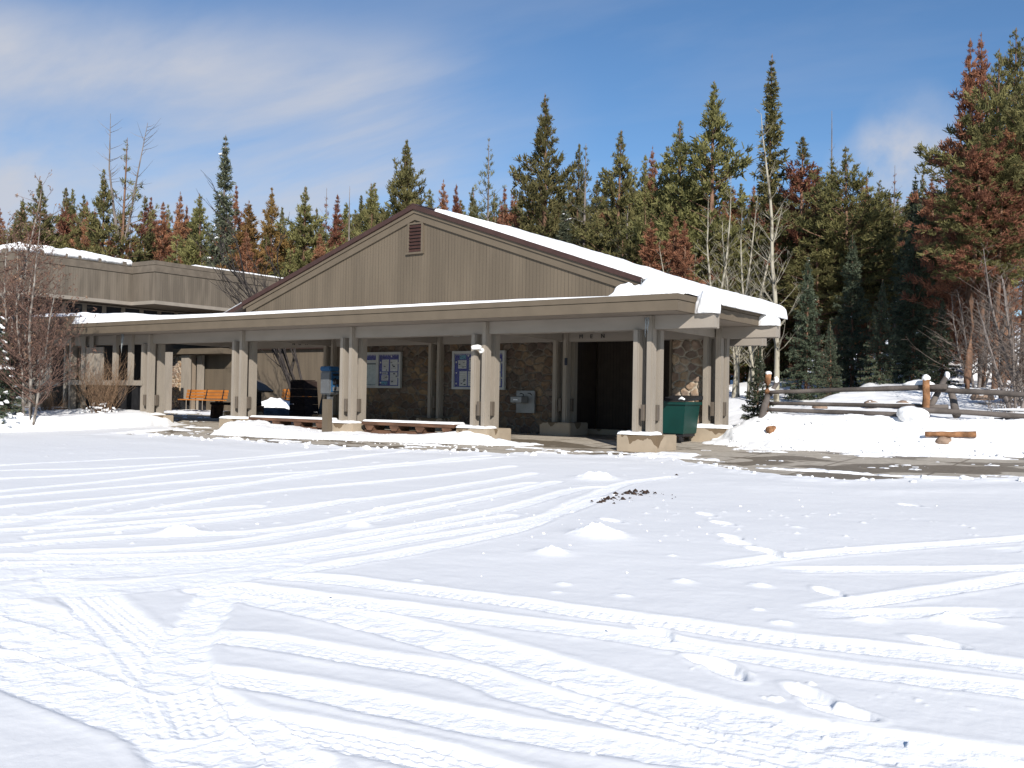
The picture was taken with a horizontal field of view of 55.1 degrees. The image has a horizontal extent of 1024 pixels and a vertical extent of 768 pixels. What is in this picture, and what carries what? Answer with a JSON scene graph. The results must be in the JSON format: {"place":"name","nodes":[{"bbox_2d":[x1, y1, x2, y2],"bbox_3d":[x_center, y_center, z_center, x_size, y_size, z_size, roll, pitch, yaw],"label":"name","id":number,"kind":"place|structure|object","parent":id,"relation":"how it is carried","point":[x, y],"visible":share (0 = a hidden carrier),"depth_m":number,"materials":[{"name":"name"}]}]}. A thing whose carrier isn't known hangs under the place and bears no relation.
{"place":"outdoors","nodes":[
{"label":"outdoors","id":0,"kind":"place"},
{"bbox_2d":[0,325,1023,767],"bbox_3d":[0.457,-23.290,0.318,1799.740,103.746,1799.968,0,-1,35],"label":"snow ground","id":1,"kind":"structure","parent":0,"point":[150,617],"depth_m":6.85,"materials":[{"name":"snow"}]},
{"bbox_2d":[0,312,26,425],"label":"spruce tree","id":2,"kind":"object","parent":1,"relation":"on","point":[5,399],"visible":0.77,"depth_m":27.07,"materials":[{"name":"green plant"}]},
{"bbox_2d":[0,212,86,410],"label":"birch tree","id":3,"kind":"object","parent":1,"relation":"on","point":[21,325],"visible":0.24,"depth_m":30.29,"materials":[{"name":"grey plant"}]},
{"bbox_2d":[0,170,87,413],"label":"birch tree","id":4,"kind":"object","parent":1,"relation":"on","point":[7,312],"visible":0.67,"depth_m":28.20,"materials":[{"name":"grey plant"}]},
{"bbox_2d":[20,180,78,248],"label":"pine tree","id":5,"kind":"object","parent":1,"relation":"on","point":[52,237],"visible":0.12,"depth_m":65.59,"materials":[{"name":"green plant"}]},
{"bbox_2d":[25,384,73,410],"bbox_3d":[-14.955,0.499,31.496,1.678,1.128,1.432,0,-1,35],"label":"twiggy shrub","id":6,"kind":"object","parent":1,"relation":"on","point":[47,402],"visible":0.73,"depth_m":31.21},
{"bbox_2d":[0,208,98,425],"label":"birch tree","id":7,"kind":"object","parent":1,"relation":"on","point":[31,392],"visible":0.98,"depth_m":26.98,"materials":[{"name":"grey plant"}]},
{"bbox_2d":[41,187,81,243],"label":"pine tree","id":8,"kind":"object","parent":1,"relation":"on","point":[63,227],"visible":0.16,"depth_m":71.70,"materials":[{"name":"green plant"}]},
{"bbox_2d":[66,194,94,247],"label":"pine tree","id":9,"kind":"object","parent":1,"relation":"on","point":[80,233],"visible":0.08,"depth_m":67.71,"materials":[{"name":"green plant"}]},
{"bbox_2d":[62,352,143,412],"bbox_3d":[-12.488,-0.084,29.875,2.280,2.330,2.142,1,-1,-29],"label":"twiggy shrub","id":10,"kind":"object","parent":1,"relation":"on","point":[104,398],"visible":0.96,"depth_m":29.80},
{"bbox_2d":[69,169,138,299],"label":"pine tree","id":11,"kind":"object","parent":1,"relation":"on","point":[101,205],"visible":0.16,"depth_m":61.47,"materials":[{"name":"green plant"}]},
{"bbox_2d":[61,113,161,261],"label":"pine tree","id":12,"kind":"object","parent":1,"relation":"on","point":[131,209],"visible":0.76,"depth_m":61.87,"materials":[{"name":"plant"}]},
{"bbox_2d":[124,196,160,261],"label":"pine tree","id":13,"kind":"object","parent":1,"relation":"on","point":[146,210],"visible":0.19,"depth_m":69.76,"materials":[{"name":"orange plant"}]},
{"bbox_2d":[152,202,181,263],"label":"dead pine","id":14,"kind":"object","parent":1,"relation":"on","point":[163,234],"visible":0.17,"depth_m":65.88,"materials":[{"name":"orange plant"}]},
{"bbox_2d":[164,191,193,262],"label":"dead pine","id":15,"kind":"object","parent":1,"relation":"on","point":[179,217],"visible":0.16,"depth_m":67.92,"materials":[{"name":"orange plant"}]},
{"bbox_2d":[164,195,217,400],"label":"pine tree","id":16,"kind":"object","parent":1,"relation":"on","point":[194,226],"visible":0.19,"depth_m":62.35,"materials":[{"name":"green plant"}]},
{"bbox_2d":[178,389,228,409],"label":"slatted bench","id":17,"kind":"object","parent":1,"relation":"on","point":[219,394],"visible":0.98,"depth_m":46.00,"materials":[{"name":"orange wood"}]},
{"bbox_2d":[196,135,244,375],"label":"spruce tree","id":18,"kind":"object","parent":1,"relation":"on","point":[225,166],"visible":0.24,"depth_m":59.93,"materials":[{"name":"green plant"}]},
{"bbox_2d":[215,185,255,269],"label":"dead pine","id":19,"kind":"object","parent":1,"relation":"on","point":[237,221],"visible":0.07,"depth_m":67.72,"materials":[{"name":"orange plant"}]},
{"bbox_2d":[210,402,263,417],"bbox_3d":[-10.229,1.024,36.413,2.520,0.670,0.450,0,-1,35],"label":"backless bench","id":20,"kind":"object","parent":1,"relation":"on","point":[217,409],"visible":0.66,"depth_m":36.85,"materials":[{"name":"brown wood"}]},
{"bbox_2d":[233,228,262,272],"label":"dead pine","id":21,"kind":"object","parent":1,"relation":"on","point":[245,258],"visible":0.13,"depth_m":55.63,"materials":[{"name":"orange plant"}]},
{"bbox_2d":[215,201,285,274],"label":"pine tree","id":22,"kind":"object","parent":1,"relation":"on","point":[252,233],"visible":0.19,"depth_m":60.01,"materials":[{"name":"green plant"}]},
{"bbox_2d":[252,188,295,270],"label":"pine tree","id":23,"kind":"object","parent":1,"relation":"on","point":[268,228],"visible":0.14,"depth_m":65.60,"materials":[{"name":"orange plant"}]},
{"bbox_2d":[261,397,289,408],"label":"courtyard snow","id":24,"kind":"structure","parent":1,"relation":"on","point":[270,402],"depth_m":41.55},
{"bbox_2d":[262,186,335,277],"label":"pine tree","id":25,"kind":"object","parent":1,"relation":"on","point":[304,228],"visible":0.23,"depth_m":63.56,"materials":[{"name":"green plant"}]},
{"bbox_2d":[322,195,346,250],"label":"dead pine","id":26,"kind":"object","parent":1,"relation":"on","point":[334,234],"visible":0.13,"depth_m":67.88,"materials":[{"name":"orange plant"}]},
{"bbox_2d":[333,184,381,248],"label":"pine tree","id":27,"kind":"object","parent":1,"relation":"on","point":[370,203],"visible":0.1,"depth_m":59.73,"materials":[{"name":"green plant"}]},
{"bbox_2d":[363,140,424,226],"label":"pine tree","id":28,"kind":"object","parent":1,"relation":"on","point":[401,173],"visible":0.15,"depth_m":55.66,"materials":[{"name":"green plant"}]},
{"bbox_2d":[378,146,428,220],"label":"pine tree","id":29,"kind":"object","parent":1,"relation":"on","point":[408,181],"visible":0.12,"depth_m":55.63,"materials":[{"name":"green plant"}]},
{"bbox_2d":[469,138,514,226],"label":"sparse pine","id":30,"kind":"object","parent":1,"relation":"on","point":[487,192],"visible":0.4,"depth_m":55.88,"materials":[{"name":"green plant"}]},
{"bbox_2d":[507,94,599,249],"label":"pine tree","id":31,"kind":"object","parent":1,"relation":"on","point":[547,186],"visible":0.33,"depth_m":51.14,"materials":[{"name":"green plant"}]},
{"bbox_2d":[556,205,573,242],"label":"spruce tree","id":32,"kind":"object","parent":1,"relation":"on","point":[563,231],"visible":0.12,"depth_m":44.73,"materials":[{"name":"green plant"}]},
{"bbox_2d":[555,145,603,250],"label":"sparse pine","id":33,"kind":"object","parent":1,"relation":"on","point":[580,210],"visible":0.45,"depth_m":50.01,"materials":[{"name":"green plant"}]},
{"bbox_2d":[548,144,615,245],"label":"pine tree","id":34,"kind":"object","parent":1,"relation":"on","point":[576,187],"visible":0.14,"depth_m":53.72,"materials":[{"name":"green plant"}]},
{"bbox_2d":[148,412,1023,630],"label":"snow chunks","id":35,"kind":"object","parent":1,"relation":"on","point":[1020,479],"visible":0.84,"depth_m":20.28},
{"bbox_2d":[563,130,700,264],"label":"pine tree","id":36,"kind":"object","parent":1,"relation":"on","point":[610,190],"visible":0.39,"depth_m":47.63,"materials":[{"name":"green plant"}]},
{"bbox_2d":[609,155,667,247],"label":"pine tree","id":37,"kind":"object","parent":1,"relation":"on","point":[644,178],"visible":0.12,"depth_m":53.97,"materials":[{"name":"green plant"}]},
{"bbox_2d":[620,207,662,265],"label":"pine tree","id":38,"kind":"object","parent":1,"relation":"on","point":[638,261],"visible":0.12,"depth_m":43.15,"materials":[{"name":"green plant"}]},
{"bbox_2d":[629,219,671,274],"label":"dead pine","id":39,"kind":"object","parent":1,"relation":"on","point":[649,251],"visible":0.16,"depth_m":39.20,"materials":[{"name":"orange plant"}]},
{"bbox_2d":[641,216,703,282],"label":"dead pine","id":40,"kind":"object","parent":1,"relation":"on","point":[675,233],"visible":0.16,"depth_m":39.26,"materials":[{"name":"orange plant"}]},
{"bbox_2d":[631,146,744,270],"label":"pine tree","id":41,"kind":"object","parent":1,"relation":"on","point":[662,181],"visible":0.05,"depth_m":47.91,"materials":[{"name":"orange plant"}]},
{"bbox_2d":[664,221,716,283],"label":"dead pine","id":42,"kind":"object","parent":1,"relation":"on","point":[686,263],"visible":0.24,"depth_m":38.13,"materials":[{"name":"orange plant"}]},
{"bbox_2d":[621,120,762,277],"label":"pine tree","id":43,"kind":"object","parent":1,"relation":"on","point":[679,179],"visible":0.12,"depth_m":45.67,"materials":[{"name":"green plant"}]},
{"bbox_2d":[629,80,802,356],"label":"pine tree","id":44,"kind":"object","parent":1,"relation":"on","point":[716,120],"visible":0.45,"depth_m":43.62,"materials":[{"name":"green plant"}]},
{"bbox_2d":[706,175,742,355],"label":"aspen tree","id":45,"kind":"object","parent":1,"relation":"on","point":[725,263],"visible":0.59,"depth_m":30.36,"materials":[{"name":"grey plant"}]},
{"bbox_2d":[713,217,751,397],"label":"aspen tree","id":46,"kind":"object","parent":1,"relation":"on","point":[737,372],"visible":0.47,"depth_m":32.97,"materials":[{"name":"grey plant"}]},
{"bbox_2d":[697,210,779,367],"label":"pine tree","id":47,"kind":"object","parent":1,"relation":"on","point":[718,236],"visible":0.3,"depth_m":41.78,"materials":[{"name":"green plant"}]},
{"bbox_2d":[720,184,757,382],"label":"pine tree","id":48,"kind":"object","parent":1,"relation":"on","point":[743,211],"visible":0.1,"depth_m":65.71,"materials":[{"name":"green plant"}]},
{"bbox_2d":[729,192,769,397],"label":"aspen tree","id":49,"kind":"object","parent":1,"relation":"on","point":[738,347],"visible":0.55,"depth_m":34.23,"materials":[{"name":"grey plant"}]},
{"bbox_2d":[727,207,773,401],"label":"aspen tree","id":50,"kind":"object","parent":1,"relation":"on","point":[750,353],"visible":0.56,"depth_m":31.40,"materials":[{"name":"grey plant"}]},
{"bbox_2d":[735,345,776,425],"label":"spruce tree","id":51,"kind":"object","parent":1,"relation":"on","point":[759,394],"visible":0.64,"depth_m":24.45,"materials":[{"name":"green plant"}]},
{"bbox_2d":[742,201,784,398],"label":"aspen tree","id":52,"kind":"object","parent":1,"relation":"on","point":[753,348],"visible":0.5,"depth_m":32.17,"materials":[{"name":"grey plant"}]},
{"bbox_2d":[739,55,796,382],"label":"pine tree","id":53,"kind":"object","parent":1,"relation":"on","point":[769,104],"visible":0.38,"depth_m":43.68,"materials":[{"name":"green plant"}]},
{"bbox_2d":[739,110,805,401],"bbox_3d":[8.004,-3.806,30.312,1.790,9.840,2.161,1,-1,-6],"label":"aspen tree","id":54,"kind":"object","parent":1,"relation":"on","point":[771,261],"visible":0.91,"depth_m":30.37,"materials":[{"name":"grey plant"}]},
{"bbox_2d":[706,136,874,378],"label":"pine tree","id":55,"kind":"object","parent":1,"relation":"on","point":[797,183],"visible":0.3,"depth_m":41.61,"materials":[{"name":"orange plant"}]},
{"bbox_2d":[779,257,828,400],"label":"spruce tree","id":56,"kind":"object","parent":1,"relation":"on","point":[807,364],"visible":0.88,"depth_m":30.85,"materials":[{"name":"green plant"}]},
{"bbox_2d":[736,238,896,381],"bbox_3d":[11.700,-2.588,37.595,5.624,6.091,4.474,1,-1,-18],"label":"pine tree","id":57,"kind":"object","parent":1,"relation":"on","point":[822,262],"visible":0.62,"depth_m":37.26,"materials":[{"name":"green plant"}]},
{"bbox_2d":[754,237,899,376],"bbox_3d":[12.612,-2.722,38.185,5.741,6.255,4.568,1,-1,-14],"label":"pine tree","id":58,"kind":"object","parent":1,"relation":"on","point":[869,297],"visible":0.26,"depth_m":37.63,"materials":[{"name":"green plant"}]},
{"bbox_2d":[814,322,845,398],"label":"spruce tree","id":59,"kind":"object","parent":1,"relation":"on","point":[831,369],"visible":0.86,"depth_m":27.95,"materials":[{"name":"green plant"}]},
{"bbox_2d":[786,166,881,376],"bbox_3d":[12.622,-4.255,39.571,4.303,9.291,3.555,1,-1,-28],"label":"pine tree","id":60,"kind":"object","parent":1,"relation":"on","point":[814,217],"visible":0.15,"depth_m":39.39,"materials":[{"name":"green plant"}]},
{"bbox_2d":[764,146,908,383],"bbox_3d":[12.914,-4.363,37.840,5.660,9.754,4.503,2,-1,-36],"label":"pine tree","id":61,"kind":"object","parent":1,"relation":"on","point":[835,185],"visible":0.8,"depth_m":37.44,"materials":[{"name":"green plant"}]},
{"bbox_2d":[820,233,883,395],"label":"spruce tree","id":62,"kind":"object","parent":1,"relation":"on","point":[852,375],"visible":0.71,"depth_m":32.87,"materials":[{"name":"green plant"}]},
{"bbox_2d":[832,180,908,374],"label":"pine tree","id":63,"kind":"object","parent":1,"relation":"on","point":[894,229],"visible":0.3,"depth_m":39.45,"materials":[{"name":"green plant"}]},
{"bbox_2d":[857,279,902,384],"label":"spruce tree","id":64,"kind":"object","parent":1,"relation":"on","point":[878,326],"visible":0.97,"depth_m":29.89,"materials":[{"name":"green plant"}]},
{"bbox_2d":[842,199,938,375],"bbox_3d":[15.285,-3.683,39.789,4.852,8.034,4.556,1,-1,1],"label":"pine tree","id":65,"kind":"object","parent":1,"relation":"on","point":[879,285],"visible":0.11,"depth_m":39.43,"materials":[{"name":"green plant"}]},
{"bbox_2d":[758,374,1023,419],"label":"rail fence","id":66,"kind":"object","parent":1,"relation":"on","point":[931,406],"visible":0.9,"depth_m":21.31,"materials":[{"name":"wood"}]},
{"bbox_2d":[896,406,929,421],"bbox_3d":[8.467,0.648,20.712,0.670,0.375,0.565,0,-1,35],"label":"snow cap","id":67,"kind":"object","parent":66,"relation":"on","point":[910,413],"visible":1,"depth_m":20.52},
{"bbox_2d":[877,206,941,383],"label":"spruce tree","id":68,"kind":"object","parent":1,"relation":"on","point":[913,361],"visible":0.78,"depth_m":30.81,"materials":[{"name":"green plant"}]},
{"bbox_2d":[877,174,952,379],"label":"spruce tree","id":69,"kind":"object","parent":1,"relation":"on","point":[909,217],"visible":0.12,"depth_m":35.88,"materials":[{"name":"green plant"}]},
{"bbox_2d":[907,183,954,364],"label":"pine tree","id":70,"kind":"object","parent":1,"relation":"on","point":[933,225],"visible":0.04,"depth_m":35.93,"materials":[{"name":"green plant"}]},
{"bbox_2d":[919,299,961,385],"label":"spruce tree","id":71,"kind":"object","parent":1,"relation":"on","point":[936,371],"visible":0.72,"depth_m":27.93,"materials":[{"name":"green plant"}]},
{"bbox_2d":[925,431,976,443],"bbox_3d":[8.856,1.076,19.808,0.951,0.281,0.330,0,-1,35],"label":"log bench","id":72,"kind":"object","parent":1,"relation":"on","point":[944,437],"visible":0.98,"depth_m":19.75,"materials":[{"name":"brown wood"}]},
{"bbox_2d":[897,129,1023,388],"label":"pine tree","id":73,"kind":"object","parent":1,"relation":"on","point":[972,162],"visible":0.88,"depth_m":25.80,"materials":[{"name":"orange plant"}]},
{"bbox_2d":[898,38,1022,382],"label":"dead pine","id":74,"kind":"object","parent":1,"relation":"on","point":[969,82],"visible":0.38,"depth_m":29.44,"materials":[{"name":"orange plant"}]},
{"bbox_2d":[901,259,1023,387],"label":"bare tree","id":75,"kind":"object","parent":1,"relation":"on","point":[959,352],"visible":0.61,"depth_m":26.73,"materials":[{"name":"grey plant"}]},
{"bbox_2d":[912,79,1023,385],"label":"pine tree","id":76,"kind":"object","parent":1,"relation":"on","point":[1017,117],"visible":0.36,"depth_m":26.82,"materials":[{"name":"green plant"}]},
{"bbox_2d":[913,27,1023,379],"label":"pine tree","id":77,"kind":"object","parent":1,"relation":"on","point":[1016,50],"visible":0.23,"depth_m":31.76,"materials":[{"name":"green plant"}]},
{"bbox_2d":[914,48,1023,372],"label":"pine tree","id":78,"kind":"object","parent":1,"relation":"on","point":[998,100],"visible":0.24,"depth_m":28.43,"materials":[{"name":"green plant"}]},
{"bbox_2d":[917,129,1023,388],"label":"pine tree","id":79,"kind":"object","parent":1,"relation":"on","point":[1017,187],"visible":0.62,"depth_m":25.91,"materials":[{"name":"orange plant"}]},
{"bbox_2d":[927,32,1021,379],"bbox_3d":[14.685,-5.282,30.364,3.351,11.369,3.384,0,-1,35],"label":"dead pine","id":80,"kind":"object","parent":1,"relation":"on","point":[982,69],"visible":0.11,"depth_m":30.43,"materials":[{"name":"orange plant"}]},
{"bbox_2d":[930,128,1023,387],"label":"pine tree","id":81,"kind":"object","parent":1,"relation":"on","point":[988,140],"visible":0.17,"depth_m":27.04,"materials":[{"name":"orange plant"}]},
{"bbox_2d":[941,112,1022,381],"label":"pine tree","id":82,"kind":"object","parent":1,"relation":"on","point":[999,124],"visible":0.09,"depth_m":28.00,"materials":[{"name":"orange plant"}]},
{"bbox_2d":[943,114,1023,383],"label":"pine tree","id":83,"kind":"object","parent":1,"relation":"on","point":[1008,123],"visible":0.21,"depth_m":26.91,"materials":[{"name":"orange plant"}]},
{"bbox_2d":[945,243,1023,405],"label":"bare tree","id":84,"kind":"object","parent":1,"relation":"on","point":[1006,316],"visible":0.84,"depth_m":22.98,"materials":[{"name":"grey plant"}]},
{"bbox_2d":[960,297,1023,412],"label":"bare tree","id":85,"kind":"object","parent":1,"relation":"on","point":[998,377],"visible":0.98,"depth_m":22.18,"materials":[{"name":"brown plant"}]},
{"bbox_2d":[0,0,1023,315],"label":"sky","id":86,"kind":"structure","parent":0,"point":[319,96],"materials":[{"name":"blue"}]},
{"bbox_2d":[129,413,1023,479],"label":"pavement","id":87,"kind":"structure","parent":0,"point":[595,444],"depth_m":19.12,"materials":[{"name":"concrete"}]},
{"bbox_2d":[0,248,282,351],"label":"visitor center building","id":88,"kind":"structure","parent":87,"relation":"on","point":[154,287],"depth_m":45.68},
{"bbox_2d":[0,242,132,265],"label":"parapet snow","id":89,"kind":"structure","parent":88,"relation":"on","point":[75,253],"depth_m":43.73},
{"bbox_2d":[178,176,306,396],"bbox_3d":[-10.502,-3.292,38.841,4.549,9.417,4.712,2,-1,-37],"label":"courtyard tree","id":90,"kind":"object","parent":87,"relation":"on","point":[282,352],"visible":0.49,"depth_m":38.64,"materials":[{"name":"plant"}]},
{"bbox_2d":[164,348,323,410],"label":"courtyard building","id":91,"kind":"structure","parent":87,"relation":"on","point":[214,368],"depth_m":48.45,"materials":[{"name":"wood"}]},
{"bbox_2d":[249,417,321,429],"bbox_3d":[-5.975,1.155,26.764,3.030,0.440,0.522,0,-1,35],"label":"timber bench","id":92,"kind":"object","parent":87,"relation":"on","point":[306,423],"visible":0.43,"depth_m":26.47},
{"bbox_2d":[289,380,318,416],"bbox_3d":[-7.837,0.595,37.045,0.880,1.490,0.700,0,-1,35],"label":"trash can","id":93,"kind":"object","parent":87,"relation":"on","point":[307,406],"visible":0.93,"depth_m":36.82,"materials":[{"name":"black plastic"}]},
{"bbox_2d":[322,399,331,431],"bbox_3d":[-4.690,0.887,24.879,0.210,1.005,0.160,0,-1,35],"label":"bollard","id":94,"kind":"object","parent":87,"relation":"on","point":[326,415],"visible":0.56,"depth_m":24.81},
{"bbox_2d":[320,366,338,417],"bbox_3d":[-5.059,0.430,27.402,0.555,1.840,0.380,0,-1,35],"label":"pay phone","id":95,"kind":"object","parent":87,"relation":"on","point":[329,381],"visible":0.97,"depth_m":27.30,"materials":[{"name":"blue metal"}]},
{"bbox_2d":[0,203,779,452],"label":"restroom building","id":96,"kind":"structure","parent":87,"relation":"on","point":[589,364],"depth_m":25.71,"materials":[{"name":"grey paint"}]},
{"bbox_2d":[72,295,626,323],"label":"canopy snow","id":97,"kind":"structure","parent":96,"relation":"on","point":[107,318],"depth_m":26.52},
{"bbox_2d":[609,282,639,295],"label":"slumped snow","id":98,"kind":"structure","parent":97,"relation":"on","point":[627,288],"depth_m":20.54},
{"bbox_2d":[366,352,401,387],"bbox_3d":[-4.053,-0.421,29.656,1.860,1.080,0.090,0,-1,35],"label":"bulletin board","id":99,"kind":"object","parent":96,"relation":"attached to","point":[384,369],"visible":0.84,"depth_m":29.50,"materials":[{"name":"paper"}]},
{"bbox_2d":[451,350,505,389],"bbox_3d":[-0.939,-0.388,27.488,1.830,1.080,0.090,0,-1,35],"label":"bulletin board","id":100,"kind":"object","parent":96,"relation":"attached to","point":[461,369],"visible":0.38,"depth_m":27.76,"materials":[{"name":"paper"}]},
{"bbox_2d":[510,391,535,412],"bbox_3d":[0.286,0.478,26.394,0.600,0.600,0.408,0,-1,35],"label":"drinking fountain","id":101,"kind":"object","parent":96,"relation":"attached to","point":[525,401],"visible":1,"depth_m":26.40,"materials":[{"name":"silver metal"}]},
{"bbox_2d":[435,209,787,319],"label":"roof snow","id":102,"kind":"structure","parent":96,"relation":"on","point":[743,302],"depth_m":22.69,"materials":[{"name":"snow"}]},
{"bbox_2d":[637,277,699,295],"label":"slumped snow","id":103,"kind":"structure","parent":96,"relation":"on","point":[649,285],"depth_m":20.37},
{"bbox_2d":[695,289,720,313],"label":"snow","id":104,"kind":"structure","parent":96,"relation":"on","point":[708,301],"depth_m":19.69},
{"bbox_2d":[361,421,466,433],"bbox_3d":[-2.458,1.181,24.316,3.000,0.440,0.522,0,-1,35],"label":"timber bench","id":105,"kind":"object","parent":87,"relation":"on","point":[395,427],"visible":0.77,"depth_m":24.27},
{"bbox_2d":[663,395,702,441],"bbox_3d":[3.924,0.809,23.091,0.790,1.089,0.980,0,-1,35],"label":"green dumpster","id":106,"kind":"object","parent":87,"relation":"on","point":[680,419],"visible":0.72,"depth_m":22.79,"materials":[{"name":"paint"}]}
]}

